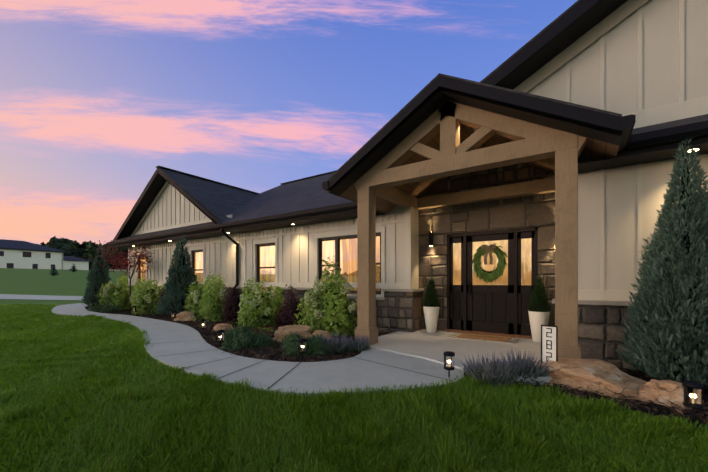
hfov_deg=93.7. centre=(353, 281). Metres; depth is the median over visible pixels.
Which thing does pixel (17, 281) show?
lawn
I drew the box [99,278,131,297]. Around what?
hydrangea panicles
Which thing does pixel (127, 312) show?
mulch mound
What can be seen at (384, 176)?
porch timber frame
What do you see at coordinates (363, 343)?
catmint
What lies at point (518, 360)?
catmint
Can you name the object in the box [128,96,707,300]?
house trim
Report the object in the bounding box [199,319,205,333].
path light
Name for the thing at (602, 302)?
house stone cap
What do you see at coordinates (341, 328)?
hydrangea
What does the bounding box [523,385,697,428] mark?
bed mulch
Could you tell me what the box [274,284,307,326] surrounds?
ninebark
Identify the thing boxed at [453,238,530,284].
door glass
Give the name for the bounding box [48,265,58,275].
young spruce tree
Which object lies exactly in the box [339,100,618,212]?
porch ceiling planks
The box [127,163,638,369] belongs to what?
house stone veneer
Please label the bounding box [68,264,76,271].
young spruce tree
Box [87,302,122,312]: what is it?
juniper
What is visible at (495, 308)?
door frame and leaves
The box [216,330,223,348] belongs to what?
path light
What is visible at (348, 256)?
house window glass
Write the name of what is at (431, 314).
planter
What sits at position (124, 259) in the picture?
japanese maple
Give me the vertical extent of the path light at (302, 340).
0.418 m
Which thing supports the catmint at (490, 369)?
on the bed mulch at (620, 399)
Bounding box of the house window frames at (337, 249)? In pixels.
[138,232,380,293]
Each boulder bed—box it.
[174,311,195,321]
[212,323,233,330]
[272,325,311,341]
[310,330,332,339]
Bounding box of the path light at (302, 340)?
[298,338,306,361]
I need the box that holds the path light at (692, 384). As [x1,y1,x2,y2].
[682,380,704,424]
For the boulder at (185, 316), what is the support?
on the mulch mound at (127, 312)
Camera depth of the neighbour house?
85.16 m
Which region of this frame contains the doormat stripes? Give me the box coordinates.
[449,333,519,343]
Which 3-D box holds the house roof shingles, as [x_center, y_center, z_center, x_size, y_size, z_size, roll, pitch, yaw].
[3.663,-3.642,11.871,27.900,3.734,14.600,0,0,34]
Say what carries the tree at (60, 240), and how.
on the lawn at (17, 281)
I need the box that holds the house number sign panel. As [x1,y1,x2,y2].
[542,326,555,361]
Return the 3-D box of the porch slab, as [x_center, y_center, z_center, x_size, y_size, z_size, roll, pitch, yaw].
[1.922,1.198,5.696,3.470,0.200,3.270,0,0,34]
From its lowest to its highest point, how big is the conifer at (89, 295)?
2.925 m
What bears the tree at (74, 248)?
on the lawn at (17, 281)
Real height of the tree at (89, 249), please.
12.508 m
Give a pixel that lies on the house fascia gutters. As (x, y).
(656, 140)
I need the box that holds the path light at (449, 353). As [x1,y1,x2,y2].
[443,351,454,377]
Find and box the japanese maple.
[95,240,156,310]
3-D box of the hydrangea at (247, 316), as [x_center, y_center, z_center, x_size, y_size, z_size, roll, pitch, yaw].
[-2.484,0.548,8.883,1.473,1.376,1.544,0,0,34]
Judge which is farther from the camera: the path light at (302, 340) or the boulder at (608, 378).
the path light at (302, 340)
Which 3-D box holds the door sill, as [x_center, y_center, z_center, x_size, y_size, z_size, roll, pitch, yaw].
[2.808,1.073,6.883,1.830,0.050,0.210,0,0,34]
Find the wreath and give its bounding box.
[472,243,506,283]
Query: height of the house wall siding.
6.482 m
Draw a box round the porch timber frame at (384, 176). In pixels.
[354,101,586,358]
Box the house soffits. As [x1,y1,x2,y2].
[113,0,707,247]
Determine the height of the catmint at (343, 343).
0.438 m
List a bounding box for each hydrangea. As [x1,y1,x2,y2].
[95,274,133,309]
[130,277,165,314]
[185,271,225,321]
[236,277,283,327]
[294,256,356,337]
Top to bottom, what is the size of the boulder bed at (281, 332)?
0.386 m
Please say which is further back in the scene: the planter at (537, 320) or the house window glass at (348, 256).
the house window glass at (348, 256)
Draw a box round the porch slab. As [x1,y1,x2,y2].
[369,329,551,384]
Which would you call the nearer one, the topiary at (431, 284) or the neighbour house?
the topiary at (431, 284)
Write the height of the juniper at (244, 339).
0.513 m
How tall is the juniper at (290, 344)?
0.452 m
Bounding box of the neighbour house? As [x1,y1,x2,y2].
[0,239,91,269]
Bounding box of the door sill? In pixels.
[445,329,531,338]
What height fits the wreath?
0.865 m
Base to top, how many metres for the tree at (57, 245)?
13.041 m
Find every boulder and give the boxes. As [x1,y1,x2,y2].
[535,358,646,398]
[636,379,703,408]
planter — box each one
[423,306,439,332]
[528,311,549,342]
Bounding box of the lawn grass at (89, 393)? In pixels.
[0,303,707,471]
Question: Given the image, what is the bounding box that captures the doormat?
[446,333,521,343]
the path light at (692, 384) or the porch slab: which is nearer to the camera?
the path light at (692, 384)
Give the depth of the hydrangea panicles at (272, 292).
8.55 m
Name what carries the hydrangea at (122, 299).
on the mulch mound at (127, 312)
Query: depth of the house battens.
4.83 m
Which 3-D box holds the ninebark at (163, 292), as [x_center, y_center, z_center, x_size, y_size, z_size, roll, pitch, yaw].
[-6.449,0.681,11.744,1.203,1.018,0.920,0,0,34]
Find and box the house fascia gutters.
[106,0,707,295]
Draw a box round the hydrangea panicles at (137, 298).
[129,281,163,302]
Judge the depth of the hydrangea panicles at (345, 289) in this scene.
7.34 m
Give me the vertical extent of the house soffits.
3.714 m
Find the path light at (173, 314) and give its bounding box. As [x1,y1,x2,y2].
[171,311,175,321]
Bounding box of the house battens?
[132,0,683,289]
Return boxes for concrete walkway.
[52,303,466,398]
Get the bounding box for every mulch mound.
[87,306,380,361]
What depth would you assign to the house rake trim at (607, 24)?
4.76 m
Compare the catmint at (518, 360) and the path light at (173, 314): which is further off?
the path light at (173, 314)
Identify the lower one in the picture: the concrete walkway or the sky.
the concrete walkway
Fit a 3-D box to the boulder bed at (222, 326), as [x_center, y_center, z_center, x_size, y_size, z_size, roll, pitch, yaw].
[-3.112,1.103,7.825,0.520,0.241,0.340,0,0,-16]
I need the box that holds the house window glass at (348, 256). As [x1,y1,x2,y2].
[140,236,379,290]
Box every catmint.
[317,331,349,355]
[342,333,371,352]
[460,351,523,389]
[496,348,549,384]
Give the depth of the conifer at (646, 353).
3.58 m
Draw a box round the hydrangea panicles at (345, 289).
[304,272,356,318]
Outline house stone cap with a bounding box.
[128,285,634,305]
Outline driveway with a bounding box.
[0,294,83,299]
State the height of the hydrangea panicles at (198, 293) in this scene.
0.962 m
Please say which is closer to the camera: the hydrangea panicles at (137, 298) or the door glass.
the door glass
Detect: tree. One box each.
[38,236,60,244]
[45,238,85,250]
[47,244,78,256]
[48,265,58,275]
[49,242,69,248]
[62,238,86,255]
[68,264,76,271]
[78,242,97,268]
[92,245,124,268]
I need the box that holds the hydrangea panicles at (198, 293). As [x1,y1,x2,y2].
[190,276,227,303]
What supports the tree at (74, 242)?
on the lawn at (17, 281)
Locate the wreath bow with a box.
[481,244,495,264]
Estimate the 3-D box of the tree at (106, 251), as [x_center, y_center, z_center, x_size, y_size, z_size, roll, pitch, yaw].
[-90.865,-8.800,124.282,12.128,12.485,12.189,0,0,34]
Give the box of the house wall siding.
[130,0,707,294]
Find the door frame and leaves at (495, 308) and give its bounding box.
[447,227,537,335]
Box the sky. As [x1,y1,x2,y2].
[0,0,577,244]
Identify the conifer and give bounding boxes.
[81,243,111,306]
[155,235,199,314]
[614,138,707,388]
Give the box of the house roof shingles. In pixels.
[110,0,707,241]
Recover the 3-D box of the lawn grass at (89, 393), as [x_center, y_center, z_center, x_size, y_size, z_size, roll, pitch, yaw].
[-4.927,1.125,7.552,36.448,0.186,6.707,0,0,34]
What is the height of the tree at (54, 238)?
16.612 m
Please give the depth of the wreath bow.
6.79 m
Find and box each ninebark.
[157,287,167,314]
[221,284,244,322]
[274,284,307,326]
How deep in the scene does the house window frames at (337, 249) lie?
8.85 m
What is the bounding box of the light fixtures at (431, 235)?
[132,147,700,245]
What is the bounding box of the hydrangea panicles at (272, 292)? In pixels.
[239,279,280,315]
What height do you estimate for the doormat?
0.026 m
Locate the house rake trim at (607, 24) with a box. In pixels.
[131,0,650,235]
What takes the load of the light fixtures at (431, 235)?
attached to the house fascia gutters
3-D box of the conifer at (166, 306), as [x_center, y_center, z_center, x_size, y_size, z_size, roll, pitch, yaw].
[-5.547,-0.176,10.915,1.513,2.789,1.489,0,0,34]
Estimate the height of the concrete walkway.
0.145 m
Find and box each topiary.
[423,276,439,306]
[528,275,550,311]
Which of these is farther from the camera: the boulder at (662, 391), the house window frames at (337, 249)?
the house window frames at (337, 249)
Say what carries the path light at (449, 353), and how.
on the lawn at (17, 281)
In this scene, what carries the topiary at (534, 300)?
in the planter at (537, 320)
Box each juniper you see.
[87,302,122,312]
[219,323,278,350]
[280,331,327,357]

